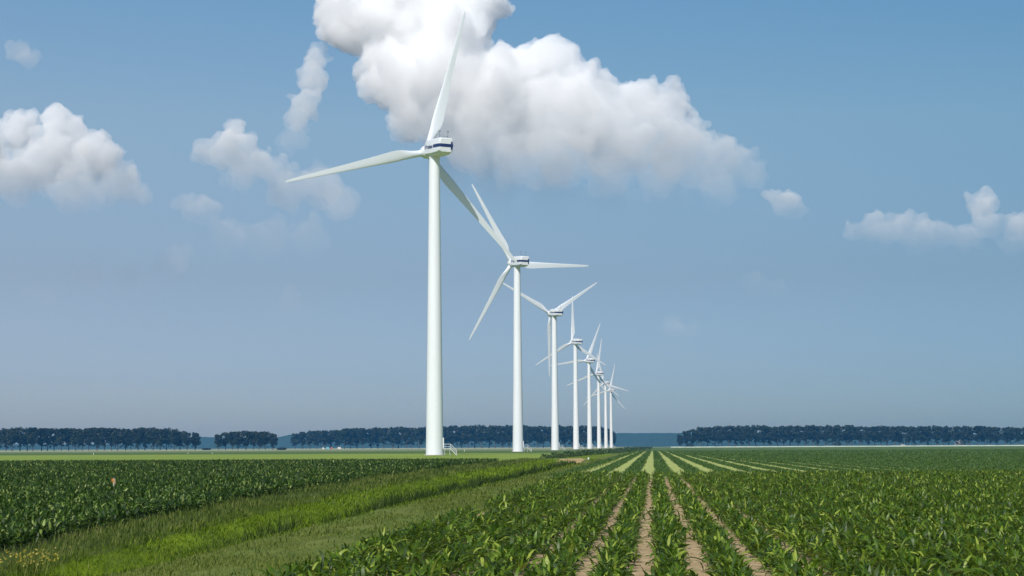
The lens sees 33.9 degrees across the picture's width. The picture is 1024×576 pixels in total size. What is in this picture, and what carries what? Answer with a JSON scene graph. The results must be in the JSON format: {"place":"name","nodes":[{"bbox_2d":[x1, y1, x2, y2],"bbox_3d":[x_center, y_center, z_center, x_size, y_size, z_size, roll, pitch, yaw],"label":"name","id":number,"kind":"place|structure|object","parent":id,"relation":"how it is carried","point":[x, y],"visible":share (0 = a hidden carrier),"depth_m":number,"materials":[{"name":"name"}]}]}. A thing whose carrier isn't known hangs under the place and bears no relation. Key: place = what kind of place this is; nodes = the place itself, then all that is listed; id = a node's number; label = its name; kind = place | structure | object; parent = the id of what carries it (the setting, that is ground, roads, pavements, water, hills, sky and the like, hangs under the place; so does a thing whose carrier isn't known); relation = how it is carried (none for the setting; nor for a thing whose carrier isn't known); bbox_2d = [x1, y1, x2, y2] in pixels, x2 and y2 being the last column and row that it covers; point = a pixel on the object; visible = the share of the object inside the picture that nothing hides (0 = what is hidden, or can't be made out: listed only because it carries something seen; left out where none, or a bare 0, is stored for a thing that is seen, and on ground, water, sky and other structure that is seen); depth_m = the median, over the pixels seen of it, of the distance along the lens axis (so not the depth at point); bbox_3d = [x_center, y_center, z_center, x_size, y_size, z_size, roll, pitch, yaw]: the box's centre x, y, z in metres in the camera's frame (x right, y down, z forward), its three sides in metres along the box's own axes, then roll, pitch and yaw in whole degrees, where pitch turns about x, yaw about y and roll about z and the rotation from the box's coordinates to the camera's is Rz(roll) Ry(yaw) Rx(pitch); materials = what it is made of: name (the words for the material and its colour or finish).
{"place":"outdoors","nodes":[
{"label":"outdoors","id":0,"kind":"place"},
{"bbox_2d":[1,458,595,575],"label":"ditch grass","id":1,"kind":"structure","parent":0,"point":[502,470],"depth_m":48.63,"materials":[{"name":"plant"}]},
{"bbox_2d":[98,458,618,575],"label":"track grass","id":2,"kind":"structure","parent":0,"point":[262,562],"depth_m":33.38,"materials":[{"name":"plant"}]},
{"bbox_2d":[0,445,1023,575],"bbox_3d":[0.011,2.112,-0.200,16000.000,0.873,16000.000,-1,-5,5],"label":"ground","id":3,"kind":"structure","parent":0,"point":[503,453],"depth_m":50.63,"materials":[{"name":"soil"}]},
{"bbox_2d":[0,428,9,450],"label":"tree","id":4,"kind":"object","parent":3,"relation":"on","point":[3,432],"visible":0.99,"depth_m":1487.94,"materials":[{"name":"green plant"}]},
{"bbox_2d":[6,427,20,450],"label":"tree","id":5,"kind":"object","parent":3,"relation":"on","point":[13,436],"visible":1,"depth_m":1482.25,"materials":[{"name":"green plant"}]},
{"bbox_2d":[15,427,27,450],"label":"tree","id":6,"kind":"object","parent":3,"relation":"on","point":[21,441],"visible":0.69,"depth_m":1501.36,"materials":[{"name":"green plant"}]},
{"bbox_2d":[26,427,39,450],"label":"tree","id":7,"kind":"object","parent":3,"relation":"on","point":[33,434],"visible":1,"depth_m":1484.58,"materials":[{"name":"green plant"}]},
{"bbox_2d":[0,546,76,575],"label":"flower clump","id":8,"kind":"object","parent":3,"relation":"on","point":[41,564],"visible":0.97,"depth_m":25.97,"materials":[{"name":"green plant"}]},
{"bbox_2d":[35,428,48,450],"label":"tree","id":9,"kind":"object","parent":3,"relation":"on","point":[41,439],"visible":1,"depth_m":1494.23,"materials":[{"name":"green plant"}]},
{"bbox_2d":[43,428,53,450],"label":"tree","id":10,"kind":"object","parent":3,"relation":"on","point":[49,440],"visible":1,"depth_m":1498.34,"materials":[{"name":"green plant"}]},
{"bbox_2d":[48,428,59,450],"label":"tree","id":11,"kind":"object","parent":3,"relation":"on","point":[55,437],"visible":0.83,"depth_m":1503.19,"materials":[{"name":"green plant"}]},
{"bbox_2d":[54,428,68,450],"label":"tree","id":12,"kind":"object","parent":3,"relation":"on","point":[62,435],"visible":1,"depth_m":1489.03,"materials":[{"name":"green plant"}]},
{"bbox_2d":[69,428,78,450],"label":"tree","id":13,"kind":"object","parent":3,"relation":"on","point":[73,437],"visible":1,"depth_m":1491.18,"materials":[{"name":"green plant"}]},
{"bbox_2d":[75,429,87,450],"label":"tree","id":14,"kind":"object","parent":3,"relation":"on","point":[80,438],"visible":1,"depth_m":1484.80,"materials":[{"name":"green plant"}]},
{"bbox_2d":[83,428,95,450],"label":"tree","id":15,"kind":"object","parent":3,"relation":"on","point":[90,439],"visible":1,"depth_m":1483.84,"materials":[{"name":"green plant"}]},
{"bbox_2d":[91,427,99,450],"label":"tree","id":16,"kind":"object","parent":3,"relation":"on","point":[95,431],"visible":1,"depth_m":1484.97,"materials":[{"name":"green plant"}]},
{"bbox_2d":[98,427,111,450],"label":"tree","id":17,"kind":"object","parent":3,"relation":"on","point":[104,437],"visible":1,"depth_m":1483.97,"materials":[{"name":"green plant"}]},
{"bbox_2d":[111,428,124,450],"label":"tree","id":18,"kind":"object","parent":3,"relation":"on","point":[117,437],"visible":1,"depth_m":1480.16,"materials":[{"name":"green plant"}]},
{"bbox_2d":[124,428,135,450],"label":"tree","id":19,"kind":"object","parent":3,"relation":"on","point":[127,440],"visible":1,"depth_m":1483.81,"materials":[{"name":"green plant"}]},
{"bbox_2d":[131,427,144,449],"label":"tree","id":20,"kind":"object","parent":3,"relation":"on","point":[137,440],"visible":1,"depth_m":1483.18,"materials":[{"name":"green plant"}]},
{"bbox_2d":[140,427,152,449],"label":"tree","id":21,"kind":"object","parent":3,"relation":"on","point":[146,440],"visible":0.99,"depth_m":1487.96,"materials":[{"name":"green plant"}]},
{"bbox_2d":[145,427,158,449],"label":"tree","id":22,"kind":"object","parent":3,"relation":"on","point":[151,437],"visible":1,"depth_m":1487.00,"materials":[{"name":"green plant"}]},
{"bbox_2d":[154,428,166,449],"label":"tree","id":23,"kind":"object","parent":3,"relation":"on","point":[161,439],"visible":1,"depth_m":1485.61,"materials":[{"name":"green plant"}]},
{"bbox_2d":[168,429,180,449],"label":"tree","id":24,"kind":"object","parent":3,"relation":"on","point":[173,436],"visible":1,"depth_m":1485.26,"materials":[{"name":"green plant"}]},
{"bbox_2d":[180,431,193,449],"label":"tree","id":25,"kind":"object","parent":3,"relation":"on","point":[187,440],"visible":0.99,"depth_m":1479.21,"materials":[{"name":"green plant"}]},
{"bbox_2d":[191,432,200,449],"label":"tree","id":26,"kind":"object","parent":3,"relation":"on","point":[196,441],"visible":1,"depth_m":1490.87,"materials":[{"name":"green plant"}]},
{"bbox_2d":[233,431,243,449],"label":"tree","id":27,"kind":"object","parent":3,"relation":"on","point":[238,438],"visible":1,"depth_m":1488.54,"materials":[{"name":"green plant"}]},
{"bbox_2d":[241,430,251,449],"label":"tree","id":28,"kind":"object","parent":3,"relation":"on","point":[246,440],"visible":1,"depth_m":1495.91,"materials":[{"name":"green plant"}]},
{"bbox_2d":[0,457,499,551],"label":"leafy crop","id":29,"kind":"object","parent":3,"relation":"on","point":[39,499],"visible":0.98,"depth_m":66.18,"materials":[{"name":"green plant"}]},
{"bbox_2d":[252,432,263,449],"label":"tree","id":30,"kind":"object","parent":3,"relation":"on","point":[257,440],"visible":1,"depth_m":1486.56,"materials":[{"name":"green plant"}]},
{"bbox_2d":[261,431,270,449],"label":"tree","id":31,"kind":"object","parent":3,"relation":"on","point":[265,437],"visible":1,"depth_m":1487.89,"materials":[{"name":"green plant"}]},
{"bbox_2d":[0,457,541,575],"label":"rim grass","id":32,"kind":"structure","parent":3,"relation":"on","point":[135,525],"depth_m":44.58,"materials":[{"name":"plant"}]},
{"bbox_2d":[268,433,277,449],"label":"tree","id":33,"kind":"object","parent":3,"relation":"on","point":[273,440],"visible":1,"depth_m":1484.85,"materials":[{"name":"green plant"}]},
{"bbox_2d":[0,470,583,575],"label":"weed tufts","id":34,"kind":"object","parent":3,"relation":"on","point":[354,523],"visible":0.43,"depth_m":38.06,"materials":[{"name":"green plant"}]},
{"bbox_2d":[290,433,300,448],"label":"tree","id":35,"kind":"object","parent":3,"relation":"on","point":[295,439],"visible":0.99,"depth_m":2032.77,"materials":[{"name":"green plant"}]},
{"bbox_2d":[310,430,321,448],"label":"tree","id":36,"kind":"object","parent":3,"relation":"on","point":[315,436],"visible":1,"depth_m":2022.77,"materials":[{"name":"green plant"}]},
{"bbox_2d":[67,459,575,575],"bbox_3d":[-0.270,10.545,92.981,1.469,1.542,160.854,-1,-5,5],"label":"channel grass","id":37,"kind":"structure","parent":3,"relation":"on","point":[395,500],"depth_m":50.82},
{"bbox_2d":[318,430,329,447],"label":"tree","id":38,"kind":"object","parent":3,"relation":"on","point":[324,438],"visible":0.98,"depth_m":2023.80,"materials":[{"name":"green plant"}]},
{"bbox_2d":[337,428,349,448],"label":"tree","id":39,"kind":"object","parent":3,"relation":"on","point":[344,439],"visible":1,"depth_m":2019.37,"materials":[{"name":"green plant"}]},
{"bbox_2d":[347,428,356,448],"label":"tree","id":40,"kind":"object","parent":3,"relation":"on","point":[351,435],"visible":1,"depth_m":2026.36,"materials":[{"name":"green plant"}]},
{"bbox_2d":[357,428,368,448],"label":"tree","id":41,"kind":"object","parent":3,"relation":"on","point":[363,432],"visible":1,"depth_m":2021.03,"materials":[{"name":"green plant"}]},
{"bbox_2d":[365,428,376,448],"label":"tree","id":42,"kind":"object","parent":3,"relation":"on","point":[371,436],"visible":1,"depth_m":2031.22,"materials":[{"name":"green plant"}]},
{"bbox_2d":[378,428,389,448],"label":"tree","id":43,"kind":"object","parent":3,"relation":"on","point":[384,432],"visible":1,"depth_m":2023.53,"materials":[{"name":"green plant"}]},
{"bbox_2d":[388,427,399,448],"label":"tree","id":44,"kind":"object","parent":3,"relation":"on","point":[393,434],"visible":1,"depth_m":2026.68,"materials":[{"name":"green plant"}]},
{"bbox_2d":[285,12,517,454],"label":"wind turbine","id":45,"kind":"object","parent":3,"relation":"on","point":[433,150],"visible":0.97,"depth_m":364.34,"materials":[{"name":"paint"}]},
{"bbox_2d":[400,427,410,448],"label":"tree","id":46,"kind":"object","parent":3,"relation":"on","point":[403,433],"visible":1,"depth_m":2032.90,"materials":[{"name":"green plant"}]},
{"bbox_2d":[405,428,416,448],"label":"tree","id":47,"kind":"object","parent":3,"relation":"on","point":[411,441],"visible":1,"depth_m":2027.57,"materials":[{"name":"green plant"}]},
{"bbox_2d":[414,427,425,448],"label":"tree","id":48,"kind":"object","parent":3,"relation":"on","point":[420,437],"visible":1,"depth_m":2021.45,"materials":[{"name":"green plant"}]},
{"bbox_2d":[446,425,460,446],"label":"tree","id":49,"kind":"object","parent":3,"relation":"on","point":[451,436],"visible":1,"depth_m":2019.16,"materials":[{"name":"green plant"}]},
{"bbox_2d":[460,425,474,447],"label":"tree","id":50,"kind":"object","parent":3,"relation":"on","point":[466,435],"visible":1,"depth_m":2018.11,"materials":[{"name":"green plant"}]},
{"bbox_2d":[474,425,488,447],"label":"tree","id":51,"kind":"object","parent":3,"relation":"on","point":[481,437],"visible":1,"depth_m":2017.16,"materials":[{"name":"green plant"}]},
{"bbox_2d":[488,425,500,447],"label":"tree","id":52,"kind":"object","parent":3,"relation":"on","point":[493,434],"visible":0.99,"depth_m":2025.89,"materials":[{"name":"green plant"}]},
{"bbox_2d":[496,425,508,447],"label":"tree","id":53,"kind":"object","parent":3,"relation":"on","point":[501,434],"visible":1,"depth_m":2025.16,"materials":[{"name":"green plant"}]},
{"bbox_2d":[502,425,512,447],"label":"tree","id":54,"kind":"object","parent":3,"relation":"on","point":[509,435],"visible":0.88,"depth_m":2025.01,"materials":[{"name":"green plant"}]},
{"bbox_2d":[0,433,1023,449],"bbox_3d":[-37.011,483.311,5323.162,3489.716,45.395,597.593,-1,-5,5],"label":"distant wood","id":55,"kind":"object","parent":3,"relation":"on","point":[646,439],"visible":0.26,"depth_m":5172.08,"materials":[{"name":"plant"}]},
{"bbox_2d":[469,184,588,451],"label":"wind turbine","id":56,"kind":"object","parent":3,"relation":"on","point":[518,441],"visible":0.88,"depth_m":590.69,"materials":[{"name":"metal"}]},
{"bbox_2d":[523,426,534,447],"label":"tree","id":57,"kind":"object","parent":3,"relation":"on","point":[528,430],"visible":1,"depth_m":2025.69,"materials":[{"name":"green plant"}]},
{"bbox_2d":[531,425,543,447],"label":"tree","id":58,"kind":"object","parent":3,"relation":"on","point":[538,433],"visible":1,"depth_m":2036.17,"materials":[{"name":"green plant"}]},
{"bbox_2d":[503,282,596,449],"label":"wind turbine","id":59,"kind":"object","parent":3,"relation":"on","point":[554,314],"visible":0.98,"depth_m":817.19,"materials":[{"name":"metal"}]},
{"bbox_2d":[561,426,572,447],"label":"tree","id":60,"kind":"object","parent":3,"relation":"on","point":[564,439],"visible":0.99,"depth_m":2038.78,"materials":[{"name":"green plant"}]},
{"bbox_2d":[536,296,604,448],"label":"wind turbine","id":61,"kind":"object","parent":3,"relation":"on","point":[575,343],"visible":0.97,"depth_m":1044.34,"materials":[{"name":"metal"}]},
{"bbox_2d":[550,325,606,448],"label":"wind turbine","id":62,"kind":"object","parent":3,"relation":"on","point":[588,360],"visible":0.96,"depth_m":1272.23,"materials":[{"name":"metal"}]},
{"bbox_2d":[579,425,586,447],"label":"tree","id":63,"kind":"object","parent":3,"relation":"on","point":[581,430],"visible":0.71,"depth_m":2029.64,"materials":[{"name":"green plant"}]},
{"bbox_2d":[566,339,617,447],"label":"wind turbine","id":64,"kind":"object","parent":3,"relation":"on","point":[598,373],"visible":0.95,"depth_m":1500.90,"materials":[{"name":"metal"}]},
{"bbox_2d":[540,446,652,457],"bbox_3d":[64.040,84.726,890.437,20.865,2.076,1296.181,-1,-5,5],"label":"grass strip","id":65,"kind":"object","parent":3,"relation":"on","point":[579,453],"visible":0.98,"depth_m":376.14,"materials":[{"name":"green plant"}]},
{"bbox_2d":[583,353,627,447],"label":"wind turbine","id":66,"kind":"object","parent":3,"relation":"on","point":[605,420],"visible":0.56,"depth_m":1730.13,"materials":[{"name":"metal"}]},
{"bbox_2d":[593,365,624,447],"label":"wind turbine","id":67,"kind":"object","parent":3,"relation":"on","point":[611,424],"visible":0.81,"depth_m":1960.14,"materials":[{"name":"metal"}]},
{"bbox_2d":[245,468,1023,575],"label":"maize crop","id":68,"kind":"object","parent":3,"relation":"on","point":[971,523],"visible":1,"depth_m":29.73,"materials":[{"name":"green plant"}]},
{"bbox_2d":[695,426,706,446],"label":"tree","id":69,"kind":"object","parent":3,"relation":"on","point":[700,436],"visible":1,"depth_m":1881.05,"materials":[{"name":"green plant"}]},
{"bbox_2d":[704,427,713,445],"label":"tree","id":70,"kind":"object","parent":3,"relation":"on","point":[709,434],"visible":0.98,"depth_m":1890.46,"materials":[{"name":"green plant"}]},
{"bbox_2d":[710,425,721,446],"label":"tree","id":71,"kind":"object","parent":3,"relation":"on","point":[716,434],"visible":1,"depth_m":1900.10,"materials":[{"name":"green plant"}]},
{"bbox_2d":[721,425,734,445],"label":"tree","id":72,"kind":"object","parent":3,"relation":"on","point":[727,432],"visible":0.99,"depth_m":1900.65,"materials":[{"name":"green plant"}]},
{"bbox_2d":[731,426,739,445],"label":"tree","id":73,"kind":"object","parent":3,"relation":"on","point":[736,437],"visible":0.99,"depth_m":1902.14,"materials":[{"name":"green plant"}]},
{"bbox_2d":[737,425,745,445],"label":"tree","id":74,"kind":"object","parent":3,"relation":"on","point":[740,434],"visible":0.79,"depth_m":1900.59,"materials":[{"name":"green plant"}]},
{"bbox_2d":[742,425,756,445],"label":"tree","id":75,"kind":"object","parent":3,"relation":"on","point":[748,433],"visible":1,"depth_m":1879.61,"materials":[{"name":"green plant"}]},
{"bbox_2d":[757,425,770,443],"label":"tree","id":76,"kind":"object","parent":3,"relation":"on","point":[763,430],"visible":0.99,"depth_m":1877.56,"materials":[{"name":"green plant"}]},
{"bbox_2d":[766,426,776,445],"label":"tree","id":77,"kind":"object","parent":3,"relation":"on","point":[772,434],"visible":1,"depth_m":1880.89,"materials":[{"name":"green plant"}]},
{"bbox_2d":[777,425,789,445],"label":"tree","id":78,"kind":"object","parent":3,"relation":"on","point":[783,430],"visible":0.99,"depth_m":1884.18,"materials":[{"name":"green plant"}]},
{"bbox_2d":[547,449,1023,476],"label":"crop","id":79,"kind":"object","parent":3,"relation":"on","point":[944,459],"visible":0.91,"depth_m":179.56,"materials":[{"name":"green plant"}]},
{"bbox_2d":[791,425,804,442],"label":"tree","id":80,"kind":"object","parent":3,"relation":"on","point":[797,429],"visible":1,"depth_m":1884.14,"materials":[{"name":"green plant"}]},
{"bbox_2d":[801,425,811,445],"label":"tree","id":81,"kind":"object","parent":3,"relation":"on","point":[806,433],"visible":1,"depth_m":1883.42,"materials":[{"name":"green plant"}]},
{"bbox_2d":[808,425,818,445],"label":"tree","id":82,"kind":"object","parent":3,"relation":"on","point":[813,435],"visible":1,"depth_m":1884.90,"materials":[{"name":"green plant"}]},
{"bbox_2d":[812,426,822,445],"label":"tree","id":83,"kind":"object","parent":3,"relation":"on","point":[819,430],"visible":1,"depth_m":1887.03,"materials":[{"name":"green plant"}]},
{"bbox_2d":[821,425,829,445],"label":"tree","id":84,"kind":"object","parent":3,"relation":"on","point":[825,437],"visible":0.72,"depth_m":1901.88,"materials":[{"name":"green plant"}]},
{"bbox_2d":[826,426,838,442],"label":"tree","id":85,"kind":"object","parent":3,"relation":"on","point":[831,432],"visible":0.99,"depth_m":1882.02,"materials":[{"name":"green plant"}]},
{"bbox_2d":[835,425,847,442],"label":"tree","id":86,"kind":"object","parent":3,"relation":"on","point":[842,436],"visible":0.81,"depth_m":1899.22,"materials":[{"name":"green plant"}]},
{"bbox_2d":[670,445,1023,447],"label":"grass field","id":87,"kind":"structure","parent":3,"relation":"on","point":[852,446],"depth_m":1830.15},
{"bbox_2d":[846,425,855,445],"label":"tree","id":88,"kind":"object","parent":3,"relation":"on","point":[852,428],"visible":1,"depth_m":1901.62,"materials":[{"name":"green plant"}]},
{"bbox_2d":[854,426,863,445],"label":"tree","id":89,"kind":"object","parent":3,"relation":"on","point":[858,433],"visible":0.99,"depth_m":1901.70,"materials":[{"name":"green plant"}]},
{"bbox_2d":[862,426,873,445],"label":"tree","id":90,"kind":"object","parent":3,"relation":"on","point":[866,436],"visible":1,"depth_m":1884.86,"materials":[{"name":"green plant"}]},
{"bbox_2d":[870,426,879,445],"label":"tree","id":91,"kind":"object","parent":3,"relation":"on","point":[875,430],"visible":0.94,"depth_m":1898.85,"materials":[{"name":"green plant"}]},
{"bbox_2d":[881,426,890,445],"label":"tree","id":92,"kind":"object","parent":3,"relation":"on","point":[885,436],"visible":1,"depth_m":1899.73,"materials":[{"name":"green plant"}]},
{"bbox_2d":[887,426,901,444],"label":"tree","id":93,"kind":"object","parent":3,"relation":"on","point":[892,435],"visible":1,"depth_m":1890.51,"materials":[{"name":"green plant"}]},
{"bbox_2d":[902,426,911,445],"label":"tree","id":94,"kind":"object","parent":3,"relation":"on","point":[906,436],"visible":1,"depth_m":1884.76,"materials":[{"name":"green plant"}]},
{"bbox_2d":[909,426,920,445],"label":"tree","id":95,"kind":"object","parent":3,"relation":"on","point":[915,436],"visible":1,"depth_m":1878.08,"materials":[{"name":"green plant"}]},
{"bbox_2d":[917,426,928,444],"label":"tree","id":96,"kind":"object","parent":3,"relation":"on","point":[924,430],"visible":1,"depth_m":1880.82,"materials":[{"name":"green plant"}]},
{"bbox_2d":[931,425,943,444],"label":"tree","id":97,"kind":"object","parent":3,"relation":"on","point":[936,433],"visible":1,"depth_m":1890.43,"materials":[{"name":"green plant"}]},
{"bbox_2d":[951,426,961,444],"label":"tree","id":98,"kind":"object","parent":3,"relation":"on","point":[956,435],"visible":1,"depth_m":1880.67,"materials":[{"name":"green plant"}]},
{"bbox_2d":[963,426,973,444],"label":"tree","id":99,"kind":"object","parent":3,"relation":"on","point":[968,433],"visible":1,"depth_m":1891.84,"materials":[{"name":"green plant"}]},
{"bbox_2d":[971,425,983,444],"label":"tree","id":100,"kind":"object","parent":3,"relation":"on","point":[978,430],"visible":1,"depth_m":1886.62,"materials":[{"name":"green plant"}]},
{"bbox_2d":[984,426,995,444],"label":"tree","id":101,"kind":"object","parent":3,"relation":"on","point":[990,432],"visible":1,"depth_m":1879.30,"materials":[{"name":"green plant"}]},
{"bbox_2d":[998,427,1010,444],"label":"tree","id":102,"kind":"object","parent":3,"relation":"on","point":[1005,436],"visible":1,"depth_m":1882.78,"materials":[{"name":"green plant"}]},
{"bbox_2d":[1012,427,1022,444],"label":"tree","id":103,"kind":"object","parent":3,"relation":"on","point":[1016,436],"visible":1,"depth_m":1893.75,"materials":[{"name":"green plant"}]},
{"bbox_2d":[0,0,1023,443],"label":"sky","id":104,"kind":"structure","parent":0,"point":[802,213],"materials":[{"name":"blue"}]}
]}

